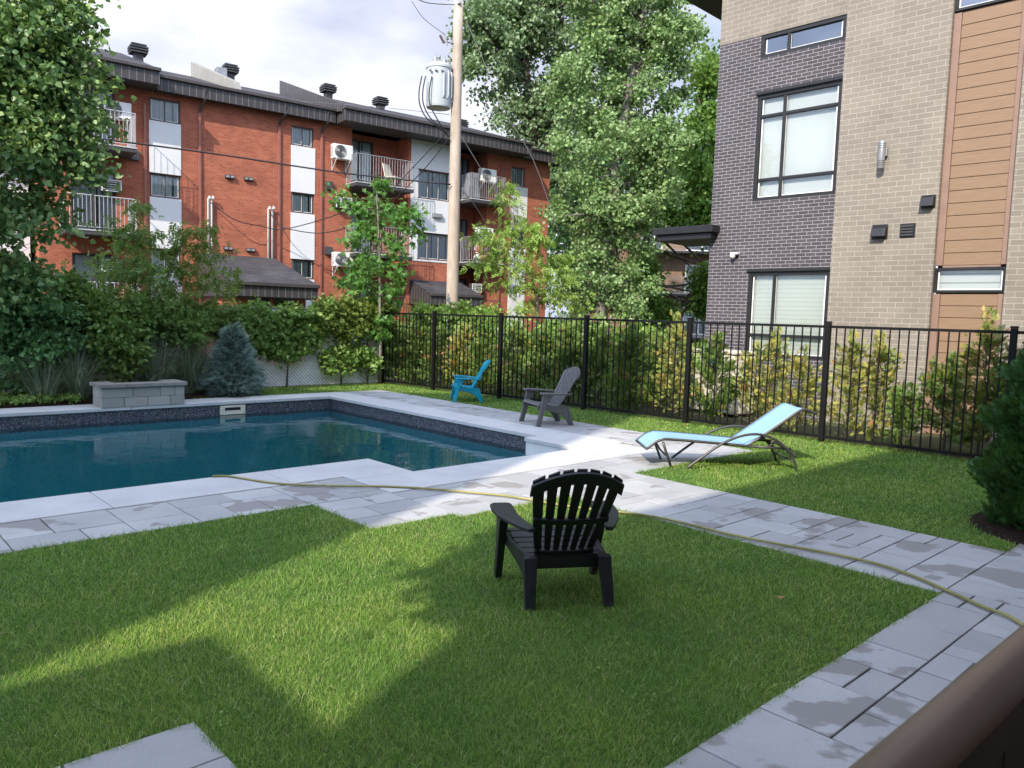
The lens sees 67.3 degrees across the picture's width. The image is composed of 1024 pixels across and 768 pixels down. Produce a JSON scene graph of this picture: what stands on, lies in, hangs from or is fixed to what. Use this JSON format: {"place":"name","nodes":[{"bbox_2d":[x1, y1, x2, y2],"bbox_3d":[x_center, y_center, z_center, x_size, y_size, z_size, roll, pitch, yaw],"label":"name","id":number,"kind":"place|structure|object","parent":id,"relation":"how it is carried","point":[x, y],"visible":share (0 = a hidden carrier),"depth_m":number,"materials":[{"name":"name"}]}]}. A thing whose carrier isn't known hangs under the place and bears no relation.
{"place":"outdoors","nodes":[
{"label":"outdoors","id":0,"kind":"place"},
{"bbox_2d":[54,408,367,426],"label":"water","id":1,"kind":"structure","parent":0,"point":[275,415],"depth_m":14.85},
{"bbox_2d":[0,411,525,501],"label":"swimming pool","id":2,"kind":"structure","parent":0,"point":[39,464],"depth_m":13.71,"materials":[{"name":"liquid"}]},
{"bbox_2d":[0,399,525,453],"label":"pool liner band","id":3,"kind":"object","parent":2,"relation":"attached to","point":[497,439],"visible":0.26,"depth_m":13.36,"materials":[{"name":"tile"}]},
{"bbox_2d":[220,405,244,414],"bbox_3d":[-5.268,0.484,14.491,0.482,0.170,0.060,-3,7,-43],"label":"pool skimmer","id":4,"kind":"object","parent":3,"relation":"attached to","point":[232,409],"visible":1,"depth_m":14.47,"materials":[{"name":"beige plastic"}]},
{"bbox_2d":[526,442,565,455],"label":"pool step wall","id":5,"kind":"structure","parent":2,"relation":"on","point":[533,448],"depth_m":11.02,"materials":[{"name":"white paint"}]},
{"bbox_2d":[10,0,937,320],"label":"sky","id":6,"kind":"structure","parent":0,"point":[368,49],"materials":[{"name":"white"}]},
{"bbox_2d":[1,321,998,766],"bbox_3d":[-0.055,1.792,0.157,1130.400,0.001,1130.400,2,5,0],"label":"ground","id":7,"kind":"structure","parent":0,"point":[915,441],"depth_m":14.26,"materials":[{"name":"soil"}]},
{"bbox_2d":[0,390,83,405],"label":"ground cover","id":8,"kind":"object","parent":7,"relation":"on","point":[16,399],"visible":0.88,"depth_m":13.13,"materials":[{"name":"green plant"}]},
{"bbox_2d":[0,392,255,408],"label":"mulch bed","id":9,"kind":"object","parent":7,"relation":"on","point":[199,395],"visible":0.18,"depth_m":13.32,"materials":[{"name":"soil"}]},
{"bbox_2d":[0,248,101,396],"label":"shrub","id":10,"kind":"object","parent":9,"relation":"on","point":[16,336],"visible":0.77,"depth_m":13.18,"materials":[{"name":"green plant"}]},
{"bbox_2d":[3,342,100,400],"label":"ornamental grass","id":11,"kind":"object","parent":9,"relation":"on","point":[41,385],"depth_m":13.21,"materials":[{"name":"plant"}]},
{"bbox_2d":[0,0,143,321],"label":"poplar tree","id":12,"kind":"object","parent":9,"relation":"on","point":[44,95],"visible":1,"depth_m":12.05,"materials":[{"name":"green plant"}]},
{"bbox_2d":[0,0,121,263],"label":"poplar sprig","id":13,"kind":"object","parent":12,"relation":"attached to","point":[67,226],"visible":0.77,"depth_m":12.27,"materials":[{"name":"green plant"}]},
{"bbox_2d":[13,335,164,403],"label":"ornamental grass","id":14,"kind":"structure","parent":9,"relation":"on","point":[81,386],"depth_m":13.61,"materials":[{"name":"plant"}]},
{"bbox_2d":[43,264,165,394],"bbox_3d":[-7.763,-0.977,14.292,2.508,2.489,1.709,2,5,0],"label":"shrub","id":15,"kind":"object","parent":9,"relation":"on","point":[116,334],"visible":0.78,"depth_m":14.03,"materials":[{"name":"green plant"}]},
{"bbox_2d":[59,196,194,381],"bbox_3d":[-7.500,-1.738,15.203,2.409,3.885,1.772,6,6,38],"label":"box elder sapling","id":16,"kind":"object","parent":9,"relation":"on","point":[134,273],"visible":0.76,"depth_m":14.94,"materials":[{"name":"green plant"}]},
{"bbox_2d":[33,327,253,386],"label":"ornamental grass","id":17,"kind":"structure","parent":9,"relation":"on","point":[151,373],"depth_m":14.72,"materials":[{"name":"plant"}]},
{"bbox_2d":[111,275,221,357],"bbox_3d":[-6.827,-0.953,15.147,2.116,2.349,1.966,2,5,0],"label":"shrub","id":18,"kind":"object","parent":9,"relation":"on","point":[194,330],"visible":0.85,"depth_m":14.90,"materials":[{"name":"green plant"}]},
{"bbox_2d":[101,332,263,393],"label":"ornamental grass","id":19,"kind":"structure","parent":9,"relation":"on","point":[185,367],"depth_m":15.20,"materials":[{"name":"plant"}]},
{"bbox_2d":[140,218,244,379],"bbox_3d":[-6.340,-1.573,15.596,1.958,3.552,1.575,2,5,0],"label":"box elder sapling","id":20,"kind":"object","parent":9,"relation":"on","point":[183,239],"visible":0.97,"depth_m":15.39,"materials":[{"name":"green plant"}]},
{"bbox_2d":[130,293,281,365],"bbox_3d":[-6.397,-0.906,15.914,3.479,2.144,1.268,-3,7,-42],"label":"climbing vine","id":21,"kind":"object","parent":9,"relation":"on","point":[232,315],"visible":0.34,"depth_m":16.17,"materials":[{"name":"green plant"}]},
{"bbox_2d":[144,339,276,392],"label":"ornamental grass","id":22,"kind":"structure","parent":9,"relation":"on","point":[202,391],"depth_m":15.51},
{"bbox_2d":[192,321,270,396],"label":"blue spruce","id":23,"kind":"object","parent":9,"relation":"on","point":[218,385],"visible":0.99,"depth_m":15.26,"materials":[{"name":"green plant"}]},
{"bbox_2d":[0,303,381,394],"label":"chain link fence","id":24,"kind":"object","parent":7,"relation":"on","point":[292,372],"visible":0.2,"depth_m":17.61,"materials":[{"name":"grey metal"}]},
{"bbox_2d":[0,42,560,363],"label":"apartment building","id":25,"kind":"structure","parent":7,"relation":"on","point":[219,110],"depth_m":28.48,"materials":[{"name":"red brick"}]},
{"bbox_2d":[71,173,115,230],"bbox_3d":[-13.768,-5.953,25.246,1.500,2.180,0.485,-2,6,-36],"label":"patio door","id":26,"kind":"structure","parent":25,"relation":"in","point":[109,204],"depth_m":25.16,"materials":[{"name":"brown metal"}]},
{"bbox_2d":[72,253,116,299],"bbox_3d":[-13.850,-3.295,25.479,1.500,2.180,0.485,-2,6,-36],"label":"patio door","id":27,"kind":"structure","parent":25,"relation":"in","point":[77,258],"depth_m":25.20,"materials":[{"name":"glass"}]},
{"bbox_2d":[75,86,114,144],"bbox_3d":[-13.687,-8.612,25.014,1.500,2.180,0.485,-2,6,-36],"label":"patio door","id":28,"kind":"structure","parent":25,"relation":"in","point":[111,130],"depth_m":25.13,"materials":[{"name":"grey metal"}]},
{"bbox_2d":[102,101,130,130],"bbox_3d":[-12.833,-8.644,24.971,0.808,0.967,0.461,-2,6,-36],"label":"air conditioner","id":29,"kind":"object","parent":25,"relation":"attached to","point":[124,107],"visible":0.47,"depth_m":24.86,"materials":[{"name":"white paint"}]},
{"bbox_2d":[149,97,179,124],"bbox_3d":[-11.912,-9.271,26.254,1.186,0.957,0.485,-2,6,-36],"label":"window","id":30,"kind":"structure","parent":25,"relation":"in","point":[162,110],"depth_m":26.09,"materials":[{"name":"glass"}]},
{"bbox_2d":[150,173,179,198],"bbox_3d":[-11.995,-6.774,26.468,1.185,0.987,0.485,-2,6,-36],"label":"window","id":31,"kind":"structure","parent":25,"relation":"in","point":[161,185],"depth_m":26.32,"materials":[{"name":"glass"}]},
{"bbox_2d":[150,248,180,272],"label":"window","id":32,"kind":"structure","parent":25,"relation":"in","point":[154,259],"depth_m":26.47,"materials":[{"name":"glass"}]},
{"bbox_2d":[291,125,312,147],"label":"window","id":33,"kind":"structure","parent":25,"relation":"in","point":[300,136],"depth_m":28.97,"materials":[{"name":"glass"}]},
{"bbox_2d":[291,192,313,213],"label":"window","id":34,"kind":"structure","parent":25,"relation":"in","point":[300,203],"depth_m":29.20,"materials":[{"name":"glass"}]},
{"bbox_2d":[292,259,313,278],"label":"window","id":35,"kind":"structure","parent":25,"relation":"in","point":[305,268],"depth_m":29.52,"materials":[{"name":"glass"}]},
{"bbox_2d":[331,143,352,171],"bbox_3d":[-6.577,-8.691,29.594,0.808,0.967,0.461,-2,6,-36],"label":"air conditioner","id":36,"kind":"object","parent":25,"relation":"attached to","point":[341,152],"visible":1,"depth_m":29.39,"materials":[{"name":"white paint"}]},
{"bbox_2d":[331,252,352,275],"bbox_3d":[-6.643,-4.634,29.992,0.808,0.967,0.461,-2,6,-36],"label":"air conditioner","id":37,"kind":"object","parent":25,"relation":"attached to","point":[337,260],"visible":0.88,"depth_m":29.72,"materials":[{"name":"white paint"}]},
{"bbox_2d":[352,139,372,182],"bbox_3d":[-6.411,-8.993,31.727,1.400,2.190,0.485,-2,6,-36],"label":"patio door","id":38,"kind":"structure","parent":25,"relation":"in","point":[364,147],"depth_m":31.75,"materials":[{"name":"glass"}]},
{"bbox_2d":[417,233,447,260],"bbox_3d":[-3.475,-5.841,32.875,1.832,1.317,0.485,-2,6,-36],"label":"window","id":39,"kind":"structure","parent":25,"relation":"in","point":[436,247],"depth_m":32.81,"materials":[{"name":"grey glass"}]},
{"bbox_2d":[418,169,448,201],"bbox_3d":[-3.435,-8.378,32.623,1.779,1.387,0.485,-2,6,-36],"label":"window","id":40,"kind":"structure","parent":25,"relation":"in","point":[431,191],"depth_m":32.54,"materials":[{"name":"grey glass"}]},
{"bbox_2d":[459,219,467,261],"bbox_3d":[-2.587,-6.466,34.834,1.200,2.190,0.485,-2,6,-36],"label":"patio door","id":41,"kind":"structure","parent":25,"relation":"in","point":[463,222],"depth_m":34.92,"materials":[{"name":"glass"}]},
{"bbox_2d":[460,158,468,199],"bbox_3d":[-2.506,-9.125,34.601,1.200,2.190,0.485,-2,6,-36],"label":"patio door","id":42,"kind":"structure","parent":25,"relation":"in","point":[464,168],"depth_m":34.63,"materials":[{"name":"glass"}]},
{"bbox_2d":[463,173,479,198],"bbox_3d":[-1.725,-8.490,32.980,0.632,1.116,0.434,-2,6,-36],"label":"covered barbecue","id":43,"kind":"object","parent":25,"relation":"on","point":[467,190],"visible":0.77,"depth_m":32.83,"materials":[{"name":"fabric"}]},
{"bbox_2d":[478,168,496,191],"bbox_3d":[-1.123,-8.876,33.608,0.808,0.967,0.461,-2,6,-36],"label":"air conditioner","id":44,"kind":"object","parent":25,"relation":"attached to","point":[492,179],"visible":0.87,"depth_m":33.41,"materials":[{"name":"white paint"}]},
{"bbox_2d":[511,167,524,186],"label":"window","id":45,"kind":"structure","parent":25,"relation":"in","point":[517,177],"depth_m":35.00,"materials":[{"name":"grey glass"}]},
{"bbox_2d":[0,392,655,523],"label":"pool coping","id":46,"kind":"object","parent":7,"relation":"on","point":[579,448],"visible":0.81,"depth_m":8.63,"materials":[{"name":"white concrete"}]},
{"bbox_2d":[89,379,186,407],"bbox_3d":[-6.561,0.161,13.549,1.450,0.401,0.600,-3,7,-43],"label":"block planter","id":47,"kind":"object","parent":46,"relation":"on","point":[107,394],"visible":1,"depth_m":13.29,"materials":[{"name":"stone"}]},
{"bbox_2d":[212,475,1023,625],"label":"garden hose","id":48,"kind":"object","parent":46,"relation":"on","point":[1016,620],"visible":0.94,"depth_m":6.42,"materials":[{"name":"rubber"}]},
{"bbox_2d":[385,328,406,380],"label":"arborvitae","id":49,"kind":"object","parent":7,"relation":"on","point":[387,360],"visible":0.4,"depth_m":19.68,"materials":[{"name":"green plant"}]},
{"bbox_2d":[410,298,461,369],"bbox_3d":[-1.966,-1.228,20.879,1.725,2.187,1.482,2,5,0],"label":"bush","id":50,"kind":"object","parent":7,"relation":"on","point":[422,307],"visible":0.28,"depth_m":20.63,"materials":[{"name":"green plant"}]},
{"bbox_2d":[446,0,462,328],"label":"utility pole","id":51,"kind":"object","parent":7,"relation":"on","point":[452,287],"visible":0.76,"depth_m":21.43,"materials":[{"name":"brown wood"}]},
{"bbox_2d":[40,132,450,184],"bbox_3d":[-6.914,-5.668,19.401,11.133,0.307,0.933,-1,6,-25],"label":"power cable","id":52,"kind":"object","parent":51,"relation":"attached to","point":[269,161],"visible":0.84,"depth_m":20.09,"materials":[{"name":"rubber"}]},
{"bbox_2d":[426,54,461,110],"bbox_3d":[-1.889,-8.333,21.259,0.986,1.450,0.784,1,5,-11],"label":"pole transformer","id":53,"kind":"object","parent":51,"relation":"attached to","point":[440,72],"visible":0.98,"depth_m":20.99,"materials":[{"name":"grey metal"}]},
{"bbox_2d":[439,299,507,357],"bbox_3d":[-1.181,-1.226,20.916,1.581,2.226,1.603,-3,7,-44],"label":"bush","id":54,"kind":"object","parent":7,"relation":"on","point":[461,304],"visible":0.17,"depth_m":20.77,"materials":[{"name":"green plant"}]},
{"bbox_2d":[459,180,595,369],"bbox_3d":[0.484,-3.289,23.763,4.407,5.941,2.952,2,5,0],"label":"box elder tree","id":55,"kind":"object","parent":7,"relation":"on","point":[536,240],"visible":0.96,"depth_m":23.59,"materials":[{"name":"green plant"}]},
{"bbox_2d":[374,298,701,384],"bbox_3d":[-0.090,-0.971,18.727,10.517,2.167,2.177,6,7,43],"label":"hedge shrub","id":56,"kind":"object","parent":7,"relation":"on","point":[594,331],"visible":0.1,"depth_m":18.23,"materials":[{"name":"green plant"}]},
{"bbox_2d":[438,0,644,215],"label":"cottonwood tree","id":57,"kind":"object","parent":7,"relation":"on","point":[524,32],"visible":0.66,"depth_m":43.66,"materials":[{"name":"green plant"}]},
{"bbox_2d":[537,103,633,279],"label":"background tree","id":58,"kind":"object","parent":7,"relation":"on","point":[559,240],"visible":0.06,"depth_m":59.29,"materials":[{"name":"green plant"}]},
{"bbox_2d":[518,0,711,333],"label":"cottonwood tree","id":59,"kind":"object","parent":7,"relation":"on","point":[660,42],"visible":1,"depth_m":31.52,"materials":[{"name":"green plant"}]},
{"bbox_2d":[570,203,708,347],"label":"brown apartment building","id":60,"kind":"structure","parent":7,"relation":"on","point":[675,267],"depth_m":51.62,"materials":[{"name":"brick"}]},
{"bbox_2d":[683,307,705,334],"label":"window","id":61,"kind":"structure","parent":60,"relation":"in","point":[685,317],"depth_m":52.17,"materials":[{"name":"glass"}]},
{"bbox_2d":[622,329,683,412],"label":"arborvitae","id":62,"kind":"object","parent":7,"relation":"on","point":[652,367],"visible":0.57,"depth_m":14.38,"materials":[{"name":"green plant"}]},
{"bbox_2d":[614,234,708,331],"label":"background tree","id":63,"kind":"object","parent":7,"relation":"on","point":[695,304],"visible":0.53,"depth_m":44.12,"materials":[{"name":"green plant"}]},
{"bbox_2d":[624,31,719,270],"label":"broadleaf tree","id":64,"kind":"object","parent":7,"relation":"on","point":[696,208],"visible":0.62,"depth_m":41.13,"materials":[{"name":"green plant"}]},
{"bbox_2d":[689,348,755,414],"bbox_3d":[4.160,-0.067,15.303,0.660,1.220,1.247,-1,6,-32],"label":"utility cabinet","id":65,"kind":"object","parent":7,"relation":"on","point":[738,405],"visible":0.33,"depth_m":14.86,"materials":[{"name":"beige plastic"}]},
{"bbox_2d":[726,339,787,422],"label":"arborvitae","id":66,"kind":"object","parent":7,"relation":"on","point":[756,362],"visible":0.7,"depth_m":12.96,"materials":[{"name":"green plant"}]},
{"bbox_2d":[747,326,799,418],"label":"arborvitae","id":67,"kind":"object","parent":7,"relation":"on","point":[773,342],"visible":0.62,"depth_m":12.70,"materials":[{"name":"green plant"}]},
{"bbox_2d":[764,344,836,431],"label":"arborvitae","id":68,"kind":"object","parent":7,"relation":"on","point":[803,385],"visible":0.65,"depth_m":12.26,"materials":[{"name":"green plant"}]},
{"bbox_2d":[652,0,1023,441],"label":"modern house","id":69,"kind":"structure","parent":7,"relation":"on","point":[869,163],"depth_m":13.84,"materials":[{"name":"grey brick"}]},
{"bbox_2d":[745,271,829,359],"bbox_3d":[5.578,-1.375,15.362,0.495,1.900,1.870,-3,7,-45],"label":"window","id":70,"kind":"structure","parent":69,"relation":"in","point":[790,297],"depth_m":15.22,"materials":[{"name":"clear glass"}]},
{"bbox_2d":[753,80,842,200],"bbox_3d":[5.675,-4.671,15.077,0.495,2.280,1.880,-3,7,-45],"label":"window","id":71,"kind":"structure","parent":69,"relation":"in","point":[797,137],"depth_m":14.97,"materials":[{"name":"clear glass"}]},
{"bbox_2d":[761,15,846,58],"bbox_3d":[5.736,-6.646,14.904,0.495,0.647,1.880,-3,7,-45],"label":"window","id":72,"kind":"structure","parent":69,"relation":"in","point":[833,29],"depth_m":14.95,"materials":[{"name":"clear glass"}]},
{"bbox_2d":[933,267,1005,292],"bbox_3d":[7.793,-1.743,12.999,0.495,0.620,1.270,-3,7,-45],"label":"window","id":73,"kind":"structure","parent":69,"relation":"in","point":[966,279],"depth_m":12.89,"materials":[{"name":"white glass"}]},
{"bbox_2d":[955,0,1012,12],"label":"window","id":74,"kind":"structure","parent":69,"relation":"in","point":[958,9],"depth_m":12.62,"materials":[{"name":"white glass"}]},
{"bbox_2d":[811,329,876,437],"bbox_3d":[5.195,-0.001,11.886,0.986,1.747,0.915,6,7,41],"label":"arborvitae","id":75,"kind":"object","parent":7,"relation":"on","point":[847,369],"visible":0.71,"depth_m":11.82,"materials":[{"name":"green plant"}]},
{"bbox_2d":[846,330,905,441],"bbox_3d":[5.577,0.022,11.766,0.867,1.745,1.001,2,5,0],"label":"arborvitae","id":76,"kind":"object","parent":7,"relation":"on","point":[882,379],"visible":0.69,"depth_m":11.66,"materials":[{"name":"green plant"}]},
{"bbox_2d":[909,351,991,449],"bbox_3d":[6.346,0.247,11.049,1.179,1.470,1.015,5,6,32],"label":"arborvitae","id":77,"kind":"object","parent":7,"relation":"on","point":[939,391],"visible":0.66,"depth_m":11.01,"materials":[{"name":"green plant"}]},
{"bbox_2d":[941,305,1009,454],"bbox_3d":[6.561,-0.038,10.660,1.063,2.118,1.065,-3,7,-41],"label":"arborvitae","id":78,"kind":"object","parent":7,"relation":"on","point":[985,344],"visible":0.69,"depth_m":10.63,"materials":[{"name":"green plant"}]},
{"bbox_2d":[967,344,1022,444],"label":"arborvitae","id":79,"kind":"object","parent":7,"relation":"on","point":[994,370],"visible":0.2,"depth_m":10.43,"materials":[{"name":"green plant"}]},
{"bbox_2d":[0,382,1016,767],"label":"lawn","id":80,"kind":"structure","parent":0,"point":[460,630],"depth_m":4.29,"materials":[{"name":"plant"}]},
{"bbox_2d":[240,292,340,386],"bbox_3d":[-4.995,-1.027,17.323,2.586,2.225,1.126,-3,7,-41],"label":"climbing vine","id":81,"kind":"object","parent":80,"relation":"on","point":[293,344],"visible":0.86,"depth_m":17.06,"materials":[{"name":"green plant"}]},
{"bbox_2d":[314,337,383,383],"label":"climbing vine","id":82,"kind":"object","parent":80,"relation":"on","point":[366,357],"visible":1,"depth_m":18.15,"materials":[{"name":"green plant"}]},
{"bbox_2d":[308,290,400,384],"bbox_3d":[-3.780,-1.106,18.390,1.126,2.270,2.656,6,6,40],"label":"climbing vine","id":83,"kind":"object","parent":80,"relation":"on","point":[351,319],"visible":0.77,"depth_m":18.12,"materials":[{"name":"green plant"}]},
{"bbox_2d":[320,174,436,383],"bbox_3d":[-3.193,-2.421,18.503,2.837,4.933,1.793,2,5,0],"label":"maple sapling","id":84,"kind":"object","parent":80,"relation":"on","point":[367,229],"visible":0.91,"depth_m":18.34,"materials":[{"name":"green plant"}]},
{"bbox_2d":[387,318,431,382],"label":"arborvitae","id":85,"kind":"object","parent":80,"relation":"on","point":[414,348],"visible":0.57,"depth_m":18.91,"materials":[{"name":"green plant"}]},
{"bbox_2d":[411,324,465,385],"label":"arborvitae","id":86,"kind":"object","parent":80,"relation":"on","point":[439,348],"visible":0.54,"depth_m":18.35,"materials":[{"name":"green plant"}]},
{"bbox_2d":[42,522,865,725],"bbox_3d":[-1.305,1.301,4.565,7.142,0.046,3.037,1,5,-12],"label":"clover","id":87,"kind":"object","parent":80,"relation":"on","point":[618,646],"visible":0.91,"depth_m":4.46,"materials":[{"name":"green plant"}]},
{"bbox_2d":[436,321,480,384],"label":"arborvitae","id":88,"kind":"object","parent":80,"relation":"on","point":[461,349],"visible":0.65,"depth_m":17.83,"materials":[{"name":"green plant"}]},
{"bbox_2d":[450,360,490,401],"bbox_3d":[-0.847,-0.081,15.804,0.791,0.855,0.804,1,5,-10],"label":"garden chair","id":89,"kind":"object","parent":80,"relation":"on","point":[457,385],"visible":0.99,"depth_m":15.60,"materials":[{"name":"teal plastic"}]},
{"bbox_2d":[457,332,507,391],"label":"arborvitae","id":90,"kind":"object","parent":80,"relation":"on","point":[481,356],"visible":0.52,"depth_m":17.37,"materials":[{"name":"green plant"}]},
{"bbox_2d":[484,320,542,396],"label":"arborvitae","id":91,"kind":"object","parent":80,"relation":"on","point":[511,354],"visible":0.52,"depth_m":16.80,"materials":[{"name":"green plant"}]},
{"bbox_2d":[513,326,562,398],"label":"arborvitae","id":92,"kind":"object","parent":80,"relation":"on","point":[538,355],"visible":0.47,"depth_m":16.09,"materials":[{"name":"green plant"}]},
{"bbox_2d":[490,469,623,610],"bbox_3d":[0.318,0.896,4.852,0.836,0.888,0.822,1,5,-11],"label":"garden chair","id":93,"kind":"object","parent":80,"relation":"on","point":[534,547],"visible":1,"depth_m":4.71,"materials":[{"name":"black plastic"}]},
{"bbox_2d":[536,321,591,402],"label":"arborvitae","id":94,"kind":"object","parent":80,"relation":"on","point":[567,351],"visible":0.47,"depth_m":15.56,"materials":[{"name":"green plant"}]},
{"bbox_2d":[567,324,633,405],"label":"arborvitae","id":95,"kind":"object","parent":80,"relation":"on","point":[599,352],"visible":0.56,"depth_m":15.26,"materials":[{"name":"green plant"}]},
{"bbox_2d":[590,322,659,410],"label":"arborvitae","id":96,"kind":"object","parent":80,"relation":"on","point":[608,386],"visible":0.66,"depth_m":14.52,"materials":[{"name":"green plant"}]},
{"bbox_2d":[648,309,696,415],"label":"arborvitae","id":97,"kind":"object","parent":80,"relation":"on","point":[672,346],"visible":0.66,"depth_m":14.01,"materials":[{"name":"green plant"}]},
{"bbox_2d":[382,311,1023,460],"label":"metal fence","id":98,"kind":"object","parent":80,"relation":"on","point":[1013,332],"visible":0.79,"depth_m":13.15,"materials":[{"name":"metal"}]},
{"bbox_2d":[690,330,750,420],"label":"arborvitae","id":99,"kind":"object","parent":80,"relation":"on","point":[712,373],"visible":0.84,"depth_m":13.33,"materials":[{"name":"green plant"}]},
{"bbox_2d":[635,402,817,470],"bbox_3d":[2.625,0.625,9.550,2.072,0.776,0.732,2,5,-2],"label":"sun lounger","id":100,"kind":"object","parent":80,"relation":"on","point":[765,424],"visible":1,"depth_m":9.46,"materials":[{"name":"blue"}]},
{"bbox_2d":[883,380,929,444],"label":"arborvitae","id":101,"kind":"object","parent":80,"relation":"on","point":[918,402],"visible":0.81,"depth_m":11.27,"materials":[{"name":"green plant"}]},
{"bbox_2d":[966,511,1023,544],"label":"mulch ring","id":102,"kind":"object","parent":80,"relation":"on","point":[1012,534],"visible":0.47,"depth_m":6.80,"materials":[{"name":"soil"}]},
{"bbox_2d":[965,342,1023,529],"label":"arborvitae","id":103,"kind":"object","parent":102,"relation":"on","point":[994,466],"visible":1,"depth_m":6.80,"materials":[{"name":"green plant"}]},
{"bbox_2d":[0,390,1023,767],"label":"patio","id":104,"kind":"structure","parent":0,"point":[808,720],"depth_m":5.75,"materials":[{"name":"stone"}]},
{"bbox_2d":[519,366,580,426],"bbox_3d":[0.676,0.184,12.769,0.879,0.950,0.894,0,5,-21],"label":"garden chair","id":105,"kind":"object","parent":104,"relation":"on","point":[554,407],"visible":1,"depth_m":12.72,"materials":[{"name":"grey plastic"}]},
{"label":"deck","id":106,"kind":"structure","parent":0,"visible":0},
{"bbox_2d":[849,624,1023,767],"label":"deck railing","id":107,"kind":"object","parent":106,"relation":"on","point":[972,716],"visible":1,"depth_m":1.01,"materials":[{"name":"brown paint"}]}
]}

